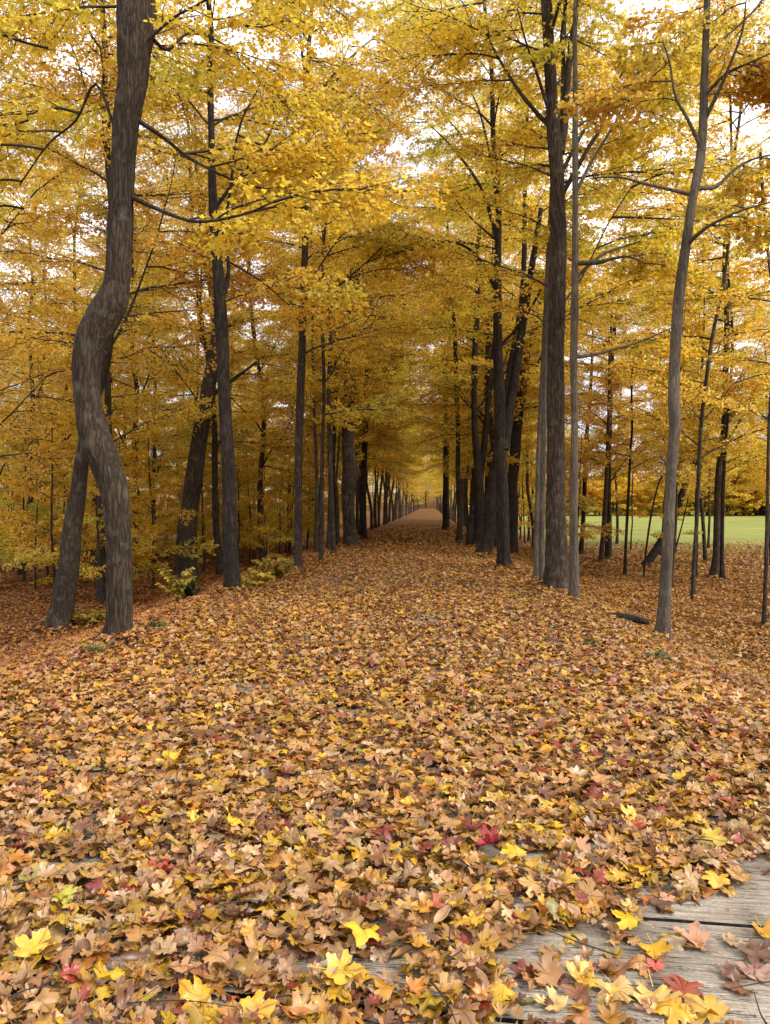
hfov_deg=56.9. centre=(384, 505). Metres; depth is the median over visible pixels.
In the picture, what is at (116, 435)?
sapling
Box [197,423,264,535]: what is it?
sapling
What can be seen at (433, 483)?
maple tree
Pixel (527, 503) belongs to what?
maple tree
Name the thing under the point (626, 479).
maple tree
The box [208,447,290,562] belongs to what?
sapling
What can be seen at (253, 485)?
sapling
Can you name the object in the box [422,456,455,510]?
maple tree
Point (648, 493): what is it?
sapling
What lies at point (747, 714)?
leaf litter
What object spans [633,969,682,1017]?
maple leaf
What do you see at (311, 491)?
sapling
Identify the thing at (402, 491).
maple tree
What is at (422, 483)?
maple tree
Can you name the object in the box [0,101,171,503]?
maple tree
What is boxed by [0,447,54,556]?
sapling
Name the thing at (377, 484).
maple tree
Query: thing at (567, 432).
maple tree
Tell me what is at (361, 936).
maple leaf
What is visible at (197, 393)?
maple tree
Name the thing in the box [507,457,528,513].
maple tree
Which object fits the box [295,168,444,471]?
maple tree
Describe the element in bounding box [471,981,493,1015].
maple leaf
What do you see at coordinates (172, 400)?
maple tree
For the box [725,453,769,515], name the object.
maple tree
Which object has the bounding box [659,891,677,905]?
maple leaf
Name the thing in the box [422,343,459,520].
maple tree
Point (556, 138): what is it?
maple tree
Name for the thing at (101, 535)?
sapling
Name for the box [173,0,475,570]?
maple tree
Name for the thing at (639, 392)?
maple tree
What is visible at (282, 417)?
maple tree
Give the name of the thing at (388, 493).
maple tree
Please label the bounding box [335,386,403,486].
maple tree
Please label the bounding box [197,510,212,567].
sapling
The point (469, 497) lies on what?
maple tree
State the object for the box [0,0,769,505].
sky
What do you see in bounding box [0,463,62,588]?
sapling
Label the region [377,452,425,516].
maple tree
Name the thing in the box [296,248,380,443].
maple tree
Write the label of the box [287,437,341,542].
sapling
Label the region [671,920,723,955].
maple leaf
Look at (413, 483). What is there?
maple tree
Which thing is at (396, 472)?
maple tree
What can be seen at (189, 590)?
shrub
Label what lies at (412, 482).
maple tree
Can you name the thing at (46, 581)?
sapling
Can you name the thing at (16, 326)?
maple tree
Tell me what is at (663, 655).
weed
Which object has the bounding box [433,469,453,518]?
maple tree
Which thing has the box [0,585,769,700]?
leaf litter
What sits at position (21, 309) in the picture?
maple tree
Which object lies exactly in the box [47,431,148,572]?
sapling
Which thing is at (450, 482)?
maple tree
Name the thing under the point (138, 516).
sapling
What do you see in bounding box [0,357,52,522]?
maple tree
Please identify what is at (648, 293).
maple tree
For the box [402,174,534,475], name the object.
maple tree
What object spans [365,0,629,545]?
maple tree
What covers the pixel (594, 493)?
maple tree
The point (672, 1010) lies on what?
maple leaf
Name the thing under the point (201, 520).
sapling
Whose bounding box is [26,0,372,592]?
maple tree
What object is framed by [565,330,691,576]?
maple tree
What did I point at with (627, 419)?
maple tree
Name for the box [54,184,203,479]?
maple tree
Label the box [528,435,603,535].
maple tree
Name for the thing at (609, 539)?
maple tree
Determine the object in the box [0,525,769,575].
leaf litter
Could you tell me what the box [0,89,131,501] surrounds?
maple tree
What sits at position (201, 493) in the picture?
sapling
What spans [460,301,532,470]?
maple tree
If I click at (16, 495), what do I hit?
sapling
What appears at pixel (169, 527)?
sapling
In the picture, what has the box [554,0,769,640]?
maple tree
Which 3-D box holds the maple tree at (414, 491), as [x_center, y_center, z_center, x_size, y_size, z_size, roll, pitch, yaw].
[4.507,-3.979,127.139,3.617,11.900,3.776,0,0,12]
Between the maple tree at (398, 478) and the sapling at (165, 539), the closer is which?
the sapling at (165, 539)
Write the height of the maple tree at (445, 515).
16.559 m
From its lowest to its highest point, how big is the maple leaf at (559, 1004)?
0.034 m
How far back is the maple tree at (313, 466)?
60.79 m
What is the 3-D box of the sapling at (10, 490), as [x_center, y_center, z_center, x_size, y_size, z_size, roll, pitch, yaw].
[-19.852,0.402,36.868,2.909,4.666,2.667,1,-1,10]
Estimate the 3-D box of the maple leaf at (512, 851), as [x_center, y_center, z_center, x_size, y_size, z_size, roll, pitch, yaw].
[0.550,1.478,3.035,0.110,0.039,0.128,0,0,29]
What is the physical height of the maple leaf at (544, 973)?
0.059 m
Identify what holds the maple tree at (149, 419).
on the ground
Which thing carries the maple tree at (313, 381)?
on the ground
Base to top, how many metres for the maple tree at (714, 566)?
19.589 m
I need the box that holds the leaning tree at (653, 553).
[640,420,728,566]
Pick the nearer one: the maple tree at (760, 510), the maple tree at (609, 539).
the maple tree at (609, 539)
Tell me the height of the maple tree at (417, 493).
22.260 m
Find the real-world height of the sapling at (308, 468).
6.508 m
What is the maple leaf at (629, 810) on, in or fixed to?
on the leaf litter at (136, 924)
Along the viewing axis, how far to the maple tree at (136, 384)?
27.14 m
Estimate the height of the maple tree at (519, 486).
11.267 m
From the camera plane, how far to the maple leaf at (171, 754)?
4.22 m
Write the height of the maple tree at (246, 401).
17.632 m
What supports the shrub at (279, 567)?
on the ground
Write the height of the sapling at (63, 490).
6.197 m
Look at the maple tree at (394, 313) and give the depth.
23.64 m
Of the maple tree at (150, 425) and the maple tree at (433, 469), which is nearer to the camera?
the maple tree at (150, 425)
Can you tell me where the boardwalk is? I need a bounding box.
[0,808,769,1023]
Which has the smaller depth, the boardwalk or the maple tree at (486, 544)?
the boardwalk
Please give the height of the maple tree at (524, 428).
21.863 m
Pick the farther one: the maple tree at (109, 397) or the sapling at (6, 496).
the sapling at (6, 496)
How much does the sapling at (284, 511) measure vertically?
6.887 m
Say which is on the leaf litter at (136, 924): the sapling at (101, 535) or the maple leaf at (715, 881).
the maple leaf at (715, 881)
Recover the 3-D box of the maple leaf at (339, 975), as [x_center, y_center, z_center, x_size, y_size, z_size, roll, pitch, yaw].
[-0.156,1.467,2.263,0.137,0.047,0.134,0,0,-36]
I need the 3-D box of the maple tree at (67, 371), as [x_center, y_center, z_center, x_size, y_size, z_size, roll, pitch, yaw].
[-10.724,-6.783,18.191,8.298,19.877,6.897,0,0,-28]
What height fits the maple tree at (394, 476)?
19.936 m
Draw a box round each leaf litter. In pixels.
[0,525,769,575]
[0,543,769,650]
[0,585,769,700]
[0,666,769,790]
[0,772,769,1023]
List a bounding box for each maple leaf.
[13,926,56,966]
[52,883,77,903]
[156,748,181,768]
[178,975,218,1013]
[226,807,248,825]
[239,989,279,1023]
[309,949,364,984]
[341,921,383,947]
[412,893,455,909]
[461,816,486,831]
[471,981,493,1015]
[474,822,509,845]
[488,975,514,999]
[500,842,526,860]
[527,950,573,987]
[532,985,584,1011]
[544,821,567,828]
[566,959,604,987]
[594,969,641,1004]
[611,909,652,929]
[620,804,646,825]
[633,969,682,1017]
[634,933,672,960]
[647,957,667,976]
[652,997,693,1023]
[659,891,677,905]
[661,973,703,1010]
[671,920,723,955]
[680,993,735,1023]
[687,827,727,848]
[701,871,730,892]
[715,959,750,983]
[727,937,769,962]
[734,960,769,982]
[751,916,769,937]
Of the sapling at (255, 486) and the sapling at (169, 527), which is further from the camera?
the sapling at (255, 486)
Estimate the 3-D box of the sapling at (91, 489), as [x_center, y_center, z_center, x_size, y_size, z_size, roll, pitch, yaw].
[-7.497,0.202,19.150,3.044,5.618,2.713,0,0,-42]
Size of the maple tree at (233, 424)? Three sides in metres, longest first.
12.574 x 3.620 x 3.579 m
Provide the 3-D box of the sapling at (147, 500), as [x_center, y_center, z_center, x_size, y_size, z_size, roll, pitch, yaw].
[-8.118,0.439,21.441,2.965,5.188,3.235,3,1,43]
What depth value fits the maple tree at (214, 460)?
26.91 m
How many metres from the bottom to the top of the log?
0.159 m
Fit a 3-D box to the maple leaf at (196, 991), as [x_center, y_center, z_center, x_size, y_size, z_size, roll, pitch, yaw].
[-0.567,1.486,2.148,0.157,0.075,0.132,30,29,-4]
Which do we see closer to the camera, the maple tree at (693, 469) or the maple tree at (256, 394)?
the maple tree at (693, 469)
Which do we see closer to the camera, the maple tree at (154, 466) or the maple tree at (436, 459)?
the maple tree at (154, 466)
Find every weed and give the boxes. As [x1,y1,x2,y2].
[138,621,167,629]
[584,639,603,646]
[645,650,671,658]
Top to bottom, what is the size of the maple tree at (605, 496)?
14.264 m
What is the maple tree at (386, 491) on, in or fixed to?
on the ground
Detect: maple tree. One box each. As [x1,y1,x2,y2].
[0,0,146,485]
[0,0,313,633]
[0,0,449,644]
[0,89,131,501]
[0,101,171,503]
[0,118,115,574]
[0,157,93,553]
[0,237,67,484]
[0,314,58,501]
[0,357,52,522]
[0,387,28,496]
[13,248,146,451]
[15,140,224,603]
[22,104,227,572]
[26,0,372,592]
[33,356,73,552]
[43,273,155,587]
[47,0,308,576]
[48,384,72,498]
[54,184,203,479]
[58,179,246,560]
[70,238,192,528]
[95,165,281,486]
[102,370,141,473]
[110,70,333,581]
[115,376,172,547]
[116,329,205,479]
[117,335,205,538]
[141,296,208,516]
[144,71,336,561]
[160,216,290,493]
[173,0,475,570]
[180,307,280,496]
[199,330,279,496]
[203,371,249,478]
[209,305,305,487]
[211,327,274,479]
[217,18,456,536]
[217,333,271,519]
[234,123,443,562]
[236,266,358,495]
[244,362,291,493]
[250,174,366,552]
[251,141,420,464]
[253,86,417,540]
[259,217,452,548]
[262,168,442,474]
[263,180,444,553]
[266,404,292,534]
[267,403,314,553]
[271,166,389,548]
[274,397,325,485]
[276,424,341,501]
[293,298,377,544]
[294,241,409,533]
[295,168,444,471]
[295,227,415,526]
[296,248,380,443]
[314,211,434,539]
[321,302,422,529]
[326,334,392,535]
[333,0,732,591]
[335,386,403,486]
[339,398,387,476]
[349,0,643,569]
[358,395,402,521]
[358,421,400,528]
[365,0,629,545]
[366,471,383,517]
[368,448,409,523]
[368,476,382,490]
[369,299,441,526]
[369,387,399,527]
[370,338,415,487]
[370,359,429,519]
[371,338,435,525]
[372,301,429,521]
[373,481,401,500]
[376,381,418,519]
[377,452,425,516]
[379,345,432,524]
[380,374,428,520]
[382,180,529,542]
[390,397,424,517]
[390,472,414,518]
[391,424,424,503]
[391,469,410,517]
[391,476,415,515]
[392,384,432,515]
[394,225,468,527]
[395,449,425,515]
[396,93,578,525]
[396,384,428,518]
[397,456,421,513]
[398,104,568,546]
[402,92,587,440]
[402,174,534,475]
[402,440,426,499]
[405,337,460,466]
[409,480,418,513]
[410,456,427,511]
[410,460,430,513]
[411,279,482,530]
[411,461,428,512]
[412,222,516,526]
[415,0,769,585]
[415,49,642,556]
[415,137,570,502]
[415,265,471,516]
[419,162,634,552]
[420,436,442,496]
[420,454,453,509]
[421,237,537,466]
[421,484,432,507]
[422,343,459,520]
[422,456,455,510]
[423,322,470,471]
[423,399,451,482]
[424,454,441,512]
[426,0,666,579]
[431,159,586,486]
[432,468,442,495]
[433,392,469,522]
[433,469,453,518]
[438,400,485,488]
[438,466,460,519]
[440,474,455,519]
[441,462,455,487]
[449,336,482,528]
[449,409,484,510]
[458,249,588,547]
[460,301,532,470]
[463,248,536,467]
[466,275,546,552]
[468,478,484,512]
[470,419,526,475]
[482,405,536,506]
[485,335,578,540]
[507,421,535,543]
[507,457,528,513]
[509,449,535,539]
[516,0,737,604]
[518,433,568,528]
[518,472,545,522]
[518,478,546,515]
[519,323,586,478]
[523,271,654,553]
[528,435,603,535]
[529,455,581,529]
[530,249,697,561]
[537,136,691,559]
[545,414,624,540]
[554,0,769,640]
[565,245,655,543]
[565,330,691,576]
[565,425,593,501]
[565,469,603,514]
[567,310,650,556]
[569,0,769,598]
[578,480,614,515]
[581,164,766,501]
[593,0,769,578]
[593,459,636,515]
[597,142,769,560]
[601,223,721,551]
[602,403,655,548]
[611,482,641,515]
[614,464,649,512]
[617,167,769,580]
[622,267,729,586]
[631,474,664,515]
[633,489,659,514]
[634,148,769,626]
[636,395,703,555]
[640,230,752,576]
[645,472,664,513]
[654,250,769,490]
[655,475,703,515]
[679,480,710,515]
[683,359,741,547]
[688,469,714,515]
[703,439,760,515]
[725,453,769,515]
[730,225,769,452]
[732,309,769,565]
[735,466,769,515]
[736,341,769,464]
[736,396,767,493]
[738,320,769,488]
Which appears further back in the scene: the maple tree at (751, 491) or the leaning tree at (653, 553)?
the maple tree at (751, 491)
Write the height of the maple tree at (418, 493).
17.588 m
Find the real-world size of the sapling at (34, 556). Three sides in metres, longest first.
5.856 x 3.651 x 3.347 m
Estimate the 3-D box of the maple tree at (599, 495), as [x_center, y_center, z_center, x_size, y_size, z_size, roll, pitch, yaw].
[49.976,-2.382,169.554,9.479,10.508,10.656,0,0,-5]
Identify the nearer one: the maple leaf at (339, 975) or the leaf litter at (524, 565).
the maple leaf at (339, 975)
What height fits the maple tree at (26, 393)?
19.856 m
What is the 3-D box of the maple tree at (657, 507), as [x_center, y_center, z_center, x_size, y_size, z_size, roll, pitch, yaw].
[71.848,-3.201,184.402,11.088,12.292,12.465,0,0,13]
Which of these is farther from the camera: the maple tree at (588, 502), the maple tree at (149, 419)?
the maple tree at (149, 419)
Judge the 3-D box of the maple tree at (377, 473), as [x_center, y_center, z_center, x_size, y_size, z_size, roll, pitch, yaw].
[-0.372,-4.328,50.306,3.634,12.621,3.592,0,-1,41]
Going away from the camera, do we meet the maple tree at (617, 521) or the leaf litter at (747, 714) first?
the leaf litter at (747, 714)
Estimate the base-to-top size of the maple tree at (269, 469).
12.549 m
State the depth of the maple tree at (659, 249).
12.16 m
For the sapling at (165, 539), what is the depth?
35.37 m
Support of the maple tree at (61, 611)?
on the ground
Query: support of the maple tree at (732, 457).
on the ground
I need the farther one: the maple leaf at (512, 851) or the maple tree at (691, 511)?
the maple tree at (691, 511)
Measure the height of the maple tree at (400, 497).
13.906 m
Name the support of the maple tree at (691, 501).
on the ground
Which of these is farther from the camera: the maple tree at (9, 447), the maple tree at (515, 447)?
the maple tree at (9, 447)
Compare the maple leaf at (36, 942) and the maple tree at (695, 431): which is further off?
the maple tree at (695, 431)
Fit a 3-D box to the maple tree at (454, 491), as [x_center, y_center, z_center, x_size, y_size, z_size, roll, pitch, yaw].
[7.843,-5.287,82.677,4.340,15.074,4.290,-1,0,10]
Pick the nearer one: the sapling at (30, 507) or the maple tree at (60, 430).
the sapling at (30, 507)
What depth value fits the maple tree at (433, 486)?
107.72 m
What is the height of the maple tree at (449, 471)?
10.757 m
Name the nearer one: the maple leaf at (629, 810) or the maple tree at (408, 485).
the maple leaf at (629, 810)
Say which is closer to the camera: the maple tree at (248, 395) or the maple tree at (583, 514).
the maple tree at (583, 514)
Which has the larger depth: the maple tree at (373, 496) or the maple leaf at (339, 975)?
the maple tree at (373, 496)
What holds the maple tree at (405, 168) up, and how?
on the ground
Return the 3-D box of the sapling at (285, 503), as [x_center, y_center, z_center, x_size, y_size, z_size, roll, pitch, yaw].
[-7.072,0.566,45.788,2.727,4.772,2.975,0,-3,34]
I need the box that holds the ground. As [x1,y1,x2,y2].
[0,490,769,831]
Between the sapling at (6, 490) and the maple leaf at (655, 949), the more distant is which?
the sapling at (6, 490)
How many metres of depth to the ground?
39.48 m
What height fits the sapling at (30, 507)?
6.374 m
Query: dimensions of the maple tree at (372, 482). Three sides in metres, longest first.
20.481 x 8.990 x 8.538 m
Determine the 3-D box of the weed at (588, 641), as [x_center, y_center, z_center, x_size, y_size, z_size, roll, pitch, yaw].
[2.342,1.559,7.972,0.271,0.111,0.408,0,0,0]
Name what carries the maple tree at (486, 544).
on the ground
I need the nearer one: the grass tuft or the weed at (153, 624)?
the grass tuft
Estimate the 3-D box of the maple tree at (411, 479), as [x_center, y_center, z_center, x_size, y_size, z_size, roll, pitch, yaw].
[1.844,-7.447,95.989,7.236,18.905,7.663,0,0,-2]
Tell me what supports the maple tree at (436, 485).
on the ground
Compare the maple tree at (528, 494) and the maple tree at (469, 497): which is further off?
the maple tree at (469, 497)
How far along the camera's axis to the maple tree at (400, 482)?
87.22 m
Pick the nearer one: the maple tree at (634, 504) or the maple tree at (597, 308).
the maple tree at (597, 308)
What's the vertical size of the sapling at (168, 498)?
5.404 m
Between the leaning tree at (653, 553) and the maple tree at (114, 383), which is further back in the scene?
the leaning tree at (653, 553)
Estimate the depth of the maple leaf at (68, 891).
2.70 m
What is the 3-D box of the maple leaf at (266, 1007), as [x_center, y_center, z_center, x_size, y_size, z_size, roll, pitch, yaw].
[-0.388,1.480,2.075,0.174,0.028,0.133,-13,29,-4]
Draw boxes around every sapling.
[0,403,60,581]
[0,409,95,586]
[0,411,70,576]
[0,447,41,553]
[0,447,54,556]
[0,451,36,538]
[0,461,17,537]
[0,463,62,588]
[0,484,37,538]
[0,489,28,562]
[0,493,36,553]
[16,417,95,552]
[25,428,90,540]
[28,513,94,585]
[34,433,90,542]
[41,414,157,606]
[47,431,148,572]
[50,429,144,531]
[59,440,167,570]
[60,431,117,556]
[82,485,168,579]
[116,418,219,588]
[130,464,156,527]
[138,480,166,563]
[138,499,175,565]
[140,455,175,530]
[142,458,199,552]
[155,489,199,556]
[156,426,240,571]
[156,504,176,558]
[162,455,221,543]
[171,502,214,555]
[179,454,221,555]
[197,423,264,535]
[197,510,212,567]
[201,448,275,566]
[201,456,246,533]
[203,451,244,535]
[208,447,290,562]
[211,453,265,545]
[220,444,282,556]
[221,453,265,547]
[242,494,289,558]
[243,446,285,528]
[244,465,306,553]
[246,502,274,550]
[264,454,318,553]
[264,485,286,545]
[267,456,313,548]
[268,437,324,553]
[277,498,313,538]
[281,444,327,548]
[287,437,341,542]
[289,470,327,548]
[311,450,342,528]
[311,484,342,528]
[625,475,664,577]
[659,490,702,551]
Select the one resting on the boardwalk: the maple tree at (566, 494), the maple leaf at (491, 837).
the maple leaf at (491, 837)
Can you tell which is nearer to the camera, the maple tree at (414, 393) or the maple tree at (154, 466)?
the maple tree at (154, 466)
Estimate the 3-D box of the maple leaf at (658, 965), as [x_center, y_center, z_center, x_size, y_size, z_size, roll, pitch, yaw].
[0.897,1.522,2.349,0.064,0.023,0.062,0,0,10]
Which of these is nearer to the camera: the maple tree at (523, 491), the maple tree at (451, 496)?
the maple tree at (523, 491)
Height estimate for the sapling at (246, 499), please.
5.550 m
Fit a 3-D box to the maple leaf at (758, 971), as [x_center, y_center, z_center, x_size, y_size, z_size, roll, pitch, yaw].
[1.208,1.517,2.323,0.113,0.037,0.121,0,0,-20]
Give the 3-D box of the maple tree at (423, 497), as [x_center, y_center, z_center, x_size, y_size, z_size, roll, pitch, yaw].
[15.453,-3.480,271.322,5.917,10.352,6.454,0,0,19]
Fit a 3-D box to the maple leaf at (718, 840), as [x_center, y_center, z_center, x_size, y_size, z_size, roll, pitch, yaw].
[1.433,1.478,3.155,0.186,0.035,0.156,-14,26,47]
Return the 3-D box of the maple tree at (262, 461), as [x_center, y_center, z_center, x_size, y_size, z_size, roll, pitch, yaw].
[-5.678,-7.957,32.159,9.118,21.807,9.780,-3,-3,38]
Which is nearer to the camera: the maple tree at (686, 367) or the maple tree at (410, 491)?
the maple tree at (686, 367)
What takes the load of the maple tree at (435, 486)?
on the ground
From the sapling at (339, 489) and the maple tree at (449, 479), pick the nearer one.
the sapling at (339, 489)
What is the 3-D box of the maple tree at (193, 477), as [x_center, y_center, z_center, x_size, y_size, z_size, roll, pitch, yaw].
[-6.091,-6.089,25.671,9.136,18.088,7.369,0,0,0]
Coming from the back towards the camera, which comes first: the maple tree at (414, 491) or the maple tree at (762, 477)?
the maple tree at (414, 491)
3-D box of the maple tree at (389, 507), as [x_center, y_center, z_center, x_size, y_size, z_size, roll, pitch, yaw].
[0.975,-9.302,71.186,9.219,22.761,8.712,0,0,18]
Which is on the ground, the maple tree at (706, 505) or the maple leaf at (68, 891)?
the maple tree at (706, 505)
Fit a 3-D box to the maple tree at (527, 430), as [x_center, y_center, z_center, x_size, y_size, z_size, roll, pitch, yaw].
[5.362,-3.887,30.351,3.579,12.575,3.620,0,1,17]
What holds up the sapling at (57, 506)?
on the ground
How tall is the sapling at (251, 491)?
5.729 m
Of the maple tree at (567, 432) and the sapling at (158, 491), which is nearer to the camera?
the sapling at (158, 491)
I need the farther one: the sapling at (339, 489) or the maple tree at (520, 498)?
the maple tree at (520, 498)
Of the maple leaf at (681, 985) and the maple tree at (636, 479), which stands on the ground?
the maple tree at (636, 479)
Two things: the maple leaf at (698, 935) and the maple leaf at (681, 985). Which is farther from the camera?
the maple leaf at (698, 935)
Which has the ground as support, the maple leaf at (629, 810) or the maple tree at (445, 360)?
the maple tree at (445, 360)
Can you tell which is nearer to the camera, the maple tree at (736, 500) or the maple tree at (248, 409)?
the maple tree at (248, 409)
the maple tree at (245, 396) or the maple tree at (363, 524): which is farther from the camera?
the maple tree at (245, 396)
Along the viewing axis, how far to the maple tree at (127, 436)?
34.11 m
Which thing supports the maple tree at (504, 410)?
on the ground
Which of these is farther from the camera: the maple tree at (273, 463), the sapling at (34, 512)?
the maple tree at (273, 463)
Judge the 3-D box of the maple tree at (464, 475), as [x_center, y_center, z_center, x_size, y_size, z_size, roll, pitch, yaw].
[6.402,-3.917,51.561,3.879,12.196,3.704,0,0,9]
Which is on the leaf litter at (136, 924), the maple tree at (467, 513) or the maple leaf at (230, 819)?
the maple leaf at (230, 819)
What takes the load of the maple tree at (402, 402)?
on the ground
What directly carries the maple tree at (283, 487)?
on the ground
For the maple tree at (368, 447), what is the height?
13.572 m
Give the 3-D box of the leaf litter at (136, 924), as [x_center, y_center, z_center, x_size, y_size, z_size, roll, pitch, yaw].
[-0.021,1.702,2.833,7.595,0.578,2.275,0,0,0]
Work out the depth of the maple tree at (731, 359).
14.87 m
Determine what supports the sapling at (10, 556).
on the ground
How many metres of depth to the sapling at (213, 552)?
35.54 m
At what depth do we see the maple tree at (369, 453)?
37.62 m
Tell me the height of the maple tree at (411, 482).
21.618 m
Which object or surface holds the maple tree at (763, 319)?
on the ground
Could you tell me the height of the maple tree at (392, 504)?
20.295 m
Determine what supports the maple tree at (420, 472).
on the ground
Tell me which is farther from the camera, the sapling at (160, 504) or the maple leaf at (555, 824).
the sapling at (160, 504)
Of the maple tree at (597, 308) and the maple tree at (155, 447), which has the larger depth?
the maple tree at (155, 447)
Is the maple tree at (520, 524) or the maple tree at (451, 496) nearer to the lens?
the maple tree at (520, 524)
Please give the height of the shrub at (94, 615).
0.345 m
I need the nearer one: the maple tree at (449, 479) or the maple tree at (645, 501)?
the maple tree at (449, 479)
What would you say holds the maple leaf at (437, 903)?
on the leaf litter at (136, 924)
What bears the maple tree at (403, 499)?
on the ground
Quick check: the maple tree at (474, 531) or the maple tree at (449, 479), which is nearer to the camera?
the maple tree at (474, 531)
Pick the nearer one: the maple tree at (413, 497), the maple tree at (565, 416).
the maple tree at (565, 416)
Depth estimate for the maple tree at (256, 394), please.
48.81 m
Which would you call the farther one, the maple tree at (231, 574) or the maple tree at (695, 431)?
the maple tree at (695, 431)
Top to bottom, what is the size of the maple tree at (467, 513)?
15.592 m
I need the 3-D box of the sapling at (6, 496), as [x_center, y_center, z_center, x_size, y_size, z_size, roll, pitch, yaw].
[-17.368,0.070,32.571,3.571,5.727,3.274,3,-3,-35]
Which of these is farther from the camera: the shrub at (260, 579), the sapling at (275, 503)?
the sapling at (275, 503)
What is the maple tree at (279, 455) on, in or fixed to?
on the ground
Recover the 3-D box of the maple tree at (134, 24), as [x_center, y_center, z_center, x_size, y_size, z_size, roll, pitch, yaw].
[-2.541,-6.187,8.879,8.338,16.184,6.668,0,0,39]
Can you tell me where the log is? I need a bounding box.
[607,612,648,624]
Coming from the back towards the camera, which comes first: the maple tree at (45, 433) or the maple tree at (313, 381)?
the maple tree at (45, 433)
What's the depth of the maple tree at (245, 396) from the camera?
52.97 m
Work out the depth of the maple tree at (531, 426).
49.17 m
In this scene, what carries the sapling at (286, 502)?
on the ground
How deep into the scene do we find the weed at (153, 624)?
8.87 m
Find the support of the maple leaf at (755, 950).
on the boardwalk
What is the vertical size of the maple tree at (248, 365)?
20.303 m
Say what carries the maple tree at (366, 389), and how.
on the ground
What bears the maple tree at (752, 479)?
on the ground
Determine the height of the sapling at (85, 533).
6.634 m
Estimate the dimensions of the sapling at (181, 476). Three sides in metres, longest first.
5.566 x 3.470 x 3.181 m
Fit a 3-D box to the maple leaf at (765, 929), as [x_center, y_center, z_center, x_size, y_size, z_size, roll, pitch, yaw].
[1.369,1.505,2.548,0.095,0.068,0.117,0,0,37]
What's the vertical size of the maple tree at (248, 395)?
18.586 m
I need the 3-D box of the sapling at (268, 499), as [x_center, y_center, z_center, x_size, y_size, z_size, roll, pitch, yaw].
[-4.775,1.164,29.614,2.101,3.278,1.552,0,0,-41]
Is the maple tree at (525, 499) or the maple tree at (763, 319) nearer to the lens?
the maple tree at (763, 319)
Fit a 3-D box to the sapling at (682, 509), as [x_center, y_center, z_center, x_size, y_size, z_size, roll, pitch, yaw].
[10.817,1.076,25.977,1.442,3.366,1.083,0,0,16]
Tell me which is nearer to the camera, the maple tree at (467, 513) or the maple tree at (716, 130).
the maple tree at (716, 130)
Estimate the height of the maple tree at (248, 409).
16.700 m
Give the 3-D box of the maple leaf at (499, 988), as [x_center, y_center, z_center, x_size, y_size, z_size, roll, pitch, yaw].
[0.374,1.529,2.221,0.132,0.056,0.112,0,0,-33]
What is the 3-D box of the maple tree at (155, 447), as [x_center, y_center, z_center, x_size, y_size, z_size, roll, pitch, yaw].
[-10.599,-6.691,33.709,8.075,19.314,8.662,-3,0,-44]
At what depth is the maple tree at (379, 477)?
67.42 m
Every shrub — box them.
[70,608,105,623]
[155,564,196,601]
[170,576,205,597]
[240,569,275,589]
[248,554,296,578]
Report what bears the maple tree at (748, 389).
on the ground
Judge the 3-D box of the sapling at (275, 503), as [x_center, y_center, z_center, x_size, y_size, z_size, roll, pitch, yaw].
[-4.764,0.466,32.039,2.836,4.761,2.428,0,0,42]
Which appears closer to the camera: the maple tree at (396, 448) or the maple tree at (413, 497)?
the maple tree at (396, 448)
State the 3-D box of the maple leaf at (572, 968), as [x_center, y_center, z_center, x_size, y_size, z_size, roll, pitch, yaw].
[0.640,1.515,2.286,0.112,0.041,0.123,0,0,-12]
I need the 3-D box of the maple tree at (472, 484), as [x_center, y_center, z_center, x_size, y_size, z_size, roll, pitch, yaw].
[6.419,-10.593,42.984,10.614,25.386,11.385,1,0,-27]
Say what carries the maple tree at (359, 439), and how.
on the ground
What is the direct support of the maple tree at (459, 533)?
on the ground
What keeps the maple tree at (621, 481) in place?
on the ground
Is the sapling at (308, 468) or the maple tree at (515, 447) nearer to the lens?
the maple tree at (515, 447)
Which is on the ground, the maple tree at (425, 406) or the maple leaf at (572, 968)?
the maple tree at (425, 406)
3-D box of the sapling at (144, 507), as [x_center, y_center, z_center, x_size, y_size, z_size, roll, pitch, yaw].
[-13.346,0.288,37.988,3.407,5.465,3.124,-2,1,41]
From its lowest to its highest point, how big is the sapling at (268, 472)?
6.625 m
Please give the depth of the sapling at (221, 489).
41.13 m
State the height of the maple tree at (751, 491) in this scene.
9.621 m
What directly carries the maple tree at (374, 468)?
on the ground
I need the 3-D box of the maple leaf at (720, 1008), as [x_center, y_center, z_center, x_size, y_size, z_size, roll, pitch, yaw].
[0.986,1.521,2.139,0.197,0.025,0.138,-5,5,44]
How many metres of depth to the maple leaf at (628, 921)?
2.60 m
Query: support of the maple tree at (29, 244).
on the ground
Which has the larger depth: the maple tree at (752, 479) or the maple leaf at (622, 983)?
the maple tree at (752, 479)
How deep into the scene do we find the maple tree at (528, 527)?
49.86 m
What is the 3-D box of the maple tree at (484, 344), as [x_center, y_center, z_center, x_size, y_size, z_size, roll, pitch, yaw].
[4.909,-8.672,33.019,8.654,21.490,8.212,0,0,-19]
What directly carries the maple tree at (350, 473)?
on the ground
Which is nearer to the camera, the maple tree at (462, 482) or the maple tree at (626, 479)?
the maple tree at (626, 479)
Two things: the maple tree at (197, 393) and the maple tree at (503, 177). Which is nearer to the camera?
the maple tree at (503, 177)
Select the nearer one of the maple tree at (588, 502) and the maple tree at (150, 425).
the maple tree at (588, 502)
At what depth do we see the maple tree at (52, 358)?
46.12 m
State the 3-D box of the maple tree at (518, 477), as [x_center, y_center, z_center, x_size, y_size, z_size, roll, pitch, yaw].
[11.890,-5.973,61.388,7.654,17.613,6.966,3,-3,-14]

